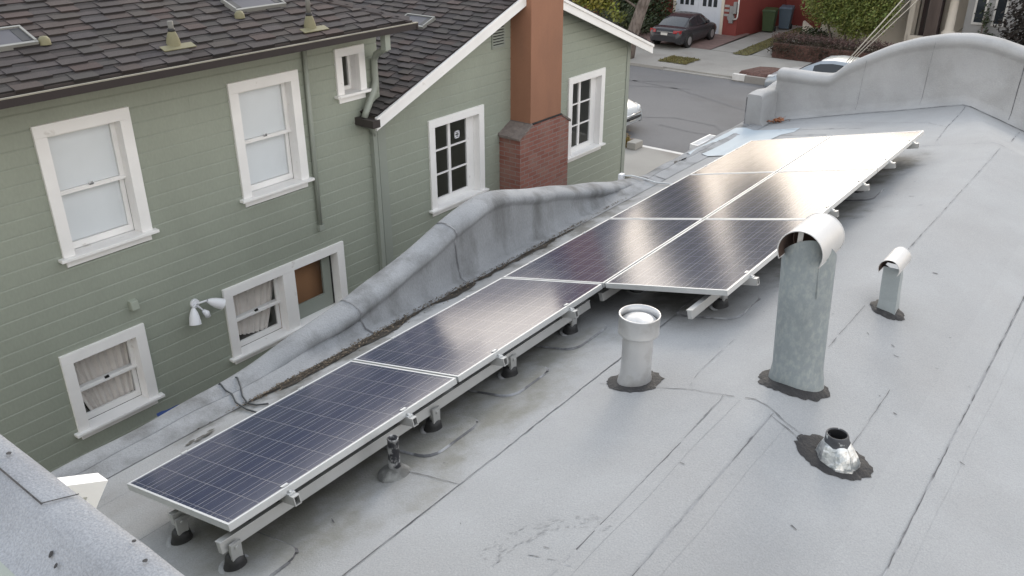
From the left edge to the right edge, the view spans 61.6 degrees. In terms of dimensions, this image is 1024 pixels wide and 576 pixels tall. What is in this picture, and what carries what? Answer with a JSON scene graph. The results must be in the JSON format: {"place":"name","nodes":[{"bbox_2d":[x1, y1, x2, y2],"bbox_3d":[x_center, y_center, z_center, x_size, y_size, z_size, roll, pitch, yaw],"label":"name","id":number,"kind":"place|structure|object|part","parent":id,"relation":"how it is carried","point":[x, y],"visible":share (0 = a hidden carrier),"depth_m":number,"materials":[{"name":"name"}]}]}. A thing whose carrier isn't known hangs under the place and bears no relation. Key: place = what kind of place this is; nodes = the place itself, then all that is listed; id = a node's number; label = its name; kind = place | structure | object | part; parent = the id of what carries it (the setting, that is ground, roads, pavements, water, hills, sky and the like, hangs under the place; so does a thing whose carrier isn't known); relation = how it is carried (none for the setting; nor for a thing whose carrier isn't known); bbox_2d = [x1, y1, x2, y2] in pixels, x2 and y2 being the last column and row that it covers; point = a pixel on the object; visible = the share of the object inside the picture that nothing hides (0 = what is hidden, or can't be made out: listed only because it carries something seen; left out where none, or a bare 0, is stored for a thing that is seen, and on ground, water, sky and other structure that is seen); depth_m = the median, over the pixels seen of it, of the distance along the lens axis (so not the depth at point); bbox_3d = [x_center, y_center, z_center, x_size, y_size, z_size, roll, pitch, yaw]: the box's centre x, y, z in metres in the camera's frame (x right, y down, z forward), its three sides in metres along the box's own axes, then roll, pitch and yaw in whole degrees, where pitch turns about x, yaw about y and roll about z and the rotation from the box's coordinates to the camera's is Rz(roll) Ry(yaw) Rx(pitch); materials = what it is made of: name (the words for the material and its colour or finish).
{"place":"outdoors","nodes":[
{"label":"outdoors","id":0,"kind":"place"},
{"bbox_2d":[83,28,939,419],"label":"ground","id":1,"kind":"structure","parent":0,"point":[241,336],"depth_m":14.45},
{"bbox_2d":[0,0,653,471],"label":"green house","id":2,"kind":"structure","parent":1,"relation":"on","point":[276,172],"depth_m":9.45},
{"bbox_2d":[30,106,159,267],"bbox_3d":[-4.030,-0.983,8.273,0.237,1.380,1.020,19,32,33],"label":"window","id":3,"kind":"structure","parent":2,"relation":"in","point":[85,162],"depth_m":8.33,"materials":[{"name":"white paint"}]},
{"bbox_2d":[58,323,164,439],"bbox_3d":[-4.216,0.949,8.976,0.270,0.990,0.990,19,32,33],"label":"window","id":4,"kind":"structure","parent":2,"relation":"in","point":[102,374],"depth_m":9.04,"materials":[{"name":"white paint"}]},
{"bbox_2d":[127,298,139,310],"bbox_3d":[-3.905,0.176,8.873,0.074,0.108,0.089,19,32,33],"label":"wall vent","id":5,"kind":"object","parent":2,"relation":"attached to","point":[133,304],"depth_m":8.85,"materials":[{"name":"grey plastic"}]},
{"bbox_2d":[189,298,225,325],"bbox_3d":[-3.395,0.241,9.518,0.212,0.262,0.458,19,32,33],"label":"flood light","id":6,"kind":"object","parent":2,"relation":"attached to","point":[194,316],"visible":1,"depth_m":9.49,"materials":[{"name":"white plastic"}]},
{"bbox_2d":[226,69,314,206],"bbox_3d":[-2.773,-1.708,9.743,0.237,1.395,1.030,19,32,33],"label":"window","id":7,"kind":"structure","parent":2,"relation":"in","point":[263,109],"depth_m":9.81,"materials":[{"name":"white paint"}]},
{"bbox_2d":[222,241,347,363],"bbox_3d":[-2.814,0.128,10.659,0.325,0.990,1.910,19,32,33],"label":"window","id":8,"kind":"structure","parent":2,"relation":"in","point":[305,287],"depth_m":10.58,"materials":[{"name":"white paint"}]},
{"bbox_2d":[333,44,371,103],"bbox_3d":[-2.002,-2.610,10.433,0.250,0.650,0.560,19,32,33],"label":"window","id":9,"kind":"structure","parent":2,"relation":"in","point":[356,88],"depth_m":10.46,"materials":[{"name":"white paint"}]},
{"bbox_2d":[427,104,488,216],"bbox_3d":[-0.812,-1.864,12.473,0.195,1.400,1.280,19,32,33],"label":"window","id":10,"kind":"structure","parent":2,"relation":"in","point":[473,117],"depth_m":12.61,"materials":[{"name":"white paint"}]},
{"bbox_2d":[567,67,605,162],"bbox_3d":[1.252,-3.007,14.908,0.195,1.460,1.220,19,32,33],"label":"window","id":11,"kind":"structure","parent":2,"relation":"in","point":[594,142],"depth_m":15.07,"materials":[{"name":"white paint"}]},
{"bbox_2d":[0,33,1023,575],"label":"grey roofed house","id":12,"kind":"structure","parent":1,"relation":"on","point":[556,455],"depth_m":5.06,"materials":[{"name":"white paint"}]},
{"bbox_2d":[186,429,213,444],"bbox_3d":[-2.121,1.015,5.845,0.067,0.019,0.233,19,32,33],"label":"dead twig","id":13,"kind":"object","parent":12,"relation":"on","point":[208,433],"visible":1,"depth_m":5.84,"materials":[{"name":"brown wood"}]},
{"bbox_2d":[218,383,256,412],"bbox_3d":[-1.995,0.825,6.276,0.055,0.162,0.844,-23,34,-39],"label":"loose cable","id":14,"kind":"object","parent":12,"relation":"on","point":[235,401],"visible":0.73,"depth_m":6.28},
{"bbox_2d":[235,377,268,405],"bbox_3d":[-2.005,0.776,6.411,0.099,0.104,0.672,-20,33,-35],"label":"loose cable","id":15,"kind":"object","parent":12,"relation":"on","point":[243,397],"visible":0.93,"depth_m":6.30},
{"bbox_2d":[166,295,590,573],"bbox_3d":[-0.743,0.643,5.537,1.046,0.420,3.284,19,32,33],"label":"panel rack","id":16,"kind":"object","parent":12,"relation":"on","point":[235,559],"visible":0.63,"depth_m":4.83,"materials":[{"name":"metal"}]},
{"bbox_2d":[127,361,456,531],"bbox_3d":[-1.222,0.828,4.981,0.985,0.040,1.652,4,23,39],"label":"solar panel","id":17,"kind":"object","parent":16,"relation":"attached to","point":[233,477],"visible":1,"depth_m":4.83,"materials":[{"name":"glass"}]},
{"bbox_2d":[353,278,602,381],"bbox_3d":[-0.205,0.247,6.172,0.985,0.040,1.652,4,23,39],"label":"solar panel","id":18,"kind":"object","parent":16,"relation":"attached to","point":[460,340],"visible":0.92,"depth_m":6.05,"materials":[{"name":"glass"}]},
{"bbox_2d":[377,435,410,482],"bbox_3d":[-0.656,0.934,4.773,0.200,0.248,0.200,19,32,33],"label":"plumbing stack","id":19,"kind":"object","parent":12,"relation":"on","point":[396,470],"visible":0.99,"depth_m":4.76,"materials":[{"name":"grey metal"}]},
{"bbox_2d":[198,201,621,428],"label":"leaf litter","id":20,"kind":"object","parent":12,"relation":"on","point":[384,331],"visible":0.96,"depth_m":7.21,"materials":[{"name":"brown plant"}]},
{"bbox_2d":[606,304,663,392],"bbox_3d":[0.767,0.384,5.282,0.357,0.520,0.323,19,32,33],"label":"flue vent","id":21,"kind":"object","parent":12,"relation":"on","point":[638,328],"visible":0.98,"depth_m":5.21,"materials":[{"name":"white metal"}]},
{"bbox_2d":[618,173,672,183],"bbox_3d":[1.859,-0.985,10.571,0.184,0.969,1.392,-21,33,-36],"label":"conduit run","id":22,"kind":"object","parent":12,"relation":"attached to","point":[621,176],"visible":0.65,"depth_m":10.81,"materials":[{"name":"white plastic"}]},
{"bbox_2d":[528,139,918,318],"bbox_3d":[2.175,-0.777,8.183,2.022,0.646,5.130,19,32,33],"label":"panel rack","id":23,"kind":"object","parent":12,"relation":"on","point":[714,302],"visible":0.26,"depth_m":6.23,"materials":[{"name":"metal"}]},
{"bbox_2d":[503,219,701,287],"bbox_3d":[0.811,-0.333,7.363,0.985,0.040,1.652,4,23,39],"label":"solar panel","id":24,"kind":"object","parent":23,"relation":"attached to","point":[604,252],"visible":0.77,"depth_m":7.27,"materials":[{"name":"glass"}]},
{"bbox_2d":[610,172,774,219],"bbox_3d":[1.828,-0.914,8.554,0.985,0.040,1.652,4,23,39],"label":"solar panel","id":25,"kind":"object","parent":23,"relation":"attached to","point":[700,196],"visible":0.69,"depth_m":8.47,"materials":[{"name":"glass"}]},
{"bbox_2d":[605,219,803,295],"bbox_3d":[1.586,-0.279,6.728,0.985,0.040,1.652,4,23,39],"label":"solar panel","id":26,"kind":"object","parent":23,"relation":"attached to","point":[713,256],"visible":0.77,"depth_m":6.57,"materials":[{"name":"glass"}]},
{"bbox_2d":[690,136,830,174],"bbox_3d":[2.844,-1.495,9.745,0.985,0.040,1.652,4,23,39],"label":"solar panel","id":27,"kind":"object","parent":23,"relation":"attached to","point":[768,155],"visible":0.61,"depth_m":9.68,"materials":[{"name":"glass"}]},
{"bbox_2d":[705,169,876,219],"bbox_3d":[2.602,-0.860,7.919,0.985,0.040,1.652,4,23,39],"label":"solar panel","id":28,"kind":"object","parent":23,"relation":"attached to","point":[795,195],"visible":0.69,"depth_m":7.84,"materials":[{"name":"glass"}]},
{"bbox_2d":[778,131,923,171],"bbox_3d":[3.619,-1.440,9.110,0.985,0.040,1.652,4,23,39],"label":"solar panel","id":29,"kind":"object","parent":23,"relation":"attached to","point":[859,151],"visible":0.87,"depth_m":9.03,"materials":[{"name":"glass"}]},
{"bbox_2d":[766,117,783,122],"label":"dead leaves","id":30,"kind":"object","parent":12,"relation":"on","point":[780,119],"visible":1,"depth_m":13.17,"materials":[{"name":"orange plant"}]},
{"bbox_2d":[758,213,844,401],"bbox_3d":[1.647,0.127,4.806,0.410,1.040,0.353,19,32,33],"label":"exhaust pipe","id":31,"kind":"object","parent":12,"relation":"on","point":[809,247],"visible":1,"depth_m":4.74,"materials":[{"name":"grey metal"}]},
{"bbox_2d":[794,427,873,480],"bbox_3d":[1.683,0.843,4.480,0.400,0.198,0.312,19,32,33],"label":"pipe flashing","id":32,"kind":"object","parent":12,"relation":"on","point":[833,452],"visible":1,"depth_m":4.43,"materials":[{"name":"metal"},{"name":"tar"}]},
{"bbox_2d":[846,0,902,61],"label":"service wire","id":33,"kind":"object","parent":12,"relation":"attached to","point":[874,30],"visible":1,"depth_m":13.03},
{"bbox_2d":[851,0,917,61],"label":"service wire","id":34,"kind":"object","parent":12,"relation":"attached to","point":[884,31],"visible":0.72,"depth_m":12.99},
{"bbox_2d":[870,247,911,320],"bbox_3d":[2.585,-0.011,5.815,0.240,0.473,0.285,19,32,33],"label":"exhaust pipe","id":35,"kind":"object","parent":12,"relation":"on","point":[886,304],"visible":0.99,"depth_m":5.79,"materials":[{"name":"grey metal"}]},
{"bbox_2d":[572,0,626,23],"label":"yellow shrub","id":36,"kind":"object","parent":1,"relation":"on","point":[598,5],"visible":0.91,"depth_m":34.59,"materials":[{"name":"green plant"}]},
{"bbox_2d":[625,133,634,147],"bbox_3d":[3.032,-4.233,24.179,0.841,0.708,1.345,7,27,13],"label":"golden plant","id":37,"kind":"object","parent":1,"relation":"on","point":[627,138],"visible":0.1,"depth_m":23.86,"materials":[{"name":"yellow plant"}]},
{"bbox_2d":[593,0,676,35],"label":"dark shrub","id":38,"kind":"object","parent":1,"relation":"on","point":[648,21],"visible":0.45,"depth_m":40.49,"materials":[{"name":"green plant"}]},
{"bbox_2d":[627,139,642,149],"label":"garden block","id":39,"kind":"structure","parent":1,"relation":"on","point":[634,144],"depth_m":23.61,"materials":[{"name":"concrete"}]},
{"bbox_2d":[625,0,649,58],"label":"street tree","id":40,"kind":"object","parent":1,"relation":"on","point":[641,7],"visible":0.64,"depth_m":34.14,"materials":[{"name":"brown plant"}]},
{"bbox_2d":[642,145,683,154],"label":"curb","id":41,"kind":"structure","parent":1,"relation":"on","point":[662,149],"depth_m":23.63,"materials":[{"name":"grey concrete"}]},
{"bbox_2d":[711,25,819,56],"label":"driveway strips","id":42,"kind":"object","parent":1,"relation":"on","point":[743,43],"visible":0.6,"depth_m":38.25,"materials":[{"name":"concrete"}]},
{"bbox_2d":[733,27,801,54],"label":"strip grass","id":43,"kind":"structure","parent":42,"relation":"on","point":[757,47],"depth_m":37.23,"materials":[{"name":"green plant"}]},
{"bbox_2d":[762,7,778,31],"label":"wheelie bin","id":44,"kind":"object","parent":42,"relation":"on","point":[769,17],"visible":0.99,"depth_m":40.28,"materials":[{"name":"green plastic"}]},
{"bbox_2d":[778,5,794,28],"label":"wheelie bin","id":45,"kind":"object","parent":42,"relation":"on","point":[786,12],"visible":0.98,"depth_m":40.94,"materials":[{"name":"plastic"}]},
{"bbox_2d":[802,21,813,30],"bbox_3d":[13.807,-11.815,39.412,0.245,0.750,1.069,-21,33,-36],"label":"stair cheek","id":46,"kind":"object","parent":1,"relation":"on","point":[805,23],"visible":0.21,"depth_m":39.50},
{"bbox_2d":[790,25,835,45],"bbox_3d":[12.966,-10.755,37.125,2.026,1.181,1.451,19,32,33],"label":"shrub","id":47,"kind":"object","parent":1,"relation":"on","point":[816,32],"visible":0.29,"depth_m":36.83,"materials":[{"name":"green plant"}]},
{"bbox_2d":[766,28,893,62],"bbox_3d":[12.634,-9.469,34.333,5.055,1.389,1.591,19,32,33],"label":"clipped hedge","id":48,"kind":"object","parent":1,"relation":"on","point":[811,50],"visible":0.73,"depth_m":34.39,"materials":[{"name":"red plant"}]},
{"bbox_2d":[800,0,905,48],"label":"round bush","id":49,"kind":"object","parent":1,"relation":"on","point":[862,16],"visible":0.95,"depth_m":34.24,"materials":[{"name":"green plant"}]},
{"bbox_2d":[918,0,944,36],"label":"door","id":50,"kind":"structure","parent":1,"relation":"on","point":[932,19],"depth_m":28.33,"materials":[{"name":"brown wood"}]},
{"bbox_2d":[974,0,993,35],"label":"climbing plant","id":51,"kind":"object","parent":1,"relation":"on","point":[987,18],"visible":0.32,"depth_m":32.87,"materials":[{"name":"green plant"}]},
{"bbox_2d":[962,0,1023,42],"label":"grey house","id":52,"kind":"structure","parent":1,"relation":"on","point":[972,23],"depth_m":32.98,"materials":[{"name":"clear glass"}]},
{"bbox_2d":[971,0,988,24],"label":"window","id":53,"kind":"structure","parent":52,"relation":"in","point":[979,4],"depth_m":33.09,"materials":[{"name":"white glass"}]},
{"bbox_2d":[990,0,1009,26],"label":"window","id":54,"kind":"structure","parent":52,"relation":"in","point":[1000,5],"depth_m":32.67,"materials":[{"name":"white glass"}]},
{"bbox_2d":[985,0,1023,45],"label":"dark tree","id":55,"kind":"object","parent":1,"relation":"on","point":[1011,35],"visible":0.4,"depth_m":30.04,"materials":[{"name":"green plant"}]},
{"bbox_2d":[624,145,680,178],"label":"sidewalk","id":56,"kind":"structure","parent":0,"point":[641,161],"depth_m":22.82,"materials":[{"name":"concrete"}]},
{"bbox_2d":[658,55,699,63],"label":"dry grass","id":57,"kind":"structure","parent":0,"point":[679,59],"depth_m":34.60,"materials":[{"name":"plant"}]},
{"bbox_2d":[639,27,747,49],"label":"driveway","id":58,"kind":"structure","parent":0,"point":[717,40],"depth_m":38.48,"materials":[{"name":"grey concrete"}]},
{"bbox_2d":[650,11,716,47],"bbox_3d":[7.701,-11.598,38.194,1.792,1.302,4.200,17,31,31],"label":"parked car","id":59,"kind":"object","parent":58,"relation":"on","point":[685,29],"visible":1,"depth_m":37.12,"materials":[{"name":"black metal"}]},
{"bbox_3d":[7.018,-11.527,37.163,1.170,0.326,0.670,17,31,31],"label":"rear window","id":60,"kind":"part","parent":59,"relation":"part of","materials":[{"name":"grey glass"}]},
{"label":"side window","id":61,"kind":"part","parent":59,"relation":"part of","materials":[{"name":"black glass"}]},
{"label":"side window","id":62,"kind":"part","parent":59,"relation":"part of","materials":[{"name":"black glass"}]},
{"bbox_2d":[626,65,764,152],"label":"road","id":63,"kind":"structure","parent":0,"point":[681,112],"depth_m":28.47,"materials":[{"name":"grey asphalt"}]},
{"bbox_2d":[626,99,642,125],"bbox_3d":[1.663,-5.828,26.369,4.827,1.496,2.060,19,32,33],"label":"parked car","id":64,"kind":"object","parent":63,"relation":"on","point":[634,112],"visible":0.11,"depth_m":25.33,"materials":[{"name":"white metal"}]},
{"bbox_2d":[630,62,731,79],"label":"curb","id":65,"kind":"structure","parent":63,"relation":"on","point":[652,66],"depth_m":33.45,"materials":[{"name":"concrete"}]},
{"bbox_2d":[764,55,858,87],"bbox_3d":[10.920,-6.914,28.596,4.827,1.496,2.060,19,32,33],"label":"parked car","id":66,"kind":"object","parent":63,"relation":"on","point":[831,64],"visible":0.16,"depth_m":28.19,"materials":[{"name":"silver metal"}]},
{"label":"side window","id":67,"kind":"part","parent":66,"relation":"part of","materials":[{"name":"grey glass"}]},
{"bbox_2d":[574,0,821,35],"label":"red house","id":68,"kind":"structure","parent":0,"point":[733,17],"depth_m":40.23,"materials":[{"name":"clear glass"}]},
{"bbox_2d":[675,0,721,33],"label":"garage door","id":69,"kind":"structure","parent":68,"relation":"in","point":[711,9],"depth_m":40.16,"materials":[{"name":"white wood"}]},
{"bbox_2d":[630,43,810,77],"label":"sidewalk","id":70,"kind":"structure","parent":0,"point":[719,63],"depth_m":34.51,"materials":[{"name":"concrete"}]},
{"bbox_2d":[732,66,779,84],"bbox_3d":[10.390,-7.672,31.386,4.030,0.440,2.160,19,32,33],"label":"kerb planter","id":71,"kind":"object","parent":70,"relation":"on","point":[758,75],"visible":0.38,"depth_m":31.59,"materials":[{"name":"concrete"}]},
{"bbox_3d":[19.764,-11.395,22.299,2.200,15.000,0.400,19,32,33],"label":"utility pole","id":72,"kind":"object","parent":70,"relation":"on","visible":0},
{"bbox_2d":[849,0,909,61],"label":"service wire","id":73,"kind":"object","parent":72,"relation":"attached to","point":[881,29],"visible":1,"depth_m":13.05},
{"bbox_2d":[820,0,968,50],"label":"cream house","id":74,"kind":"structure","parent":0,"point":[910,25],"depth_m":35.02,"materials":[{"name":"beige paint"}]},
{"bbox_2d":[922,0,929,31],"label":"door panel","id":75,"kind":"structure","parent":74,"relation":"in","point":[928,0],"depth_m":35.06,"materials":[{"name":"brown wood"}]},
{"label":"side path","id":76,"kind":"structure","parent":0,"visible":0},
{"bbox_2d":[157,405,177,416],"bbox_3d":[-3.526,1.931,9.524,0.247,1.495,0.564,14,29,26],"label":"tarp","id":77,"kind":"object","parent":76,"relation":"on","point":[160,413],"visible":0.05,"depth_m":9.13,"materials":[{"name":"blue plastic"}]}
]}

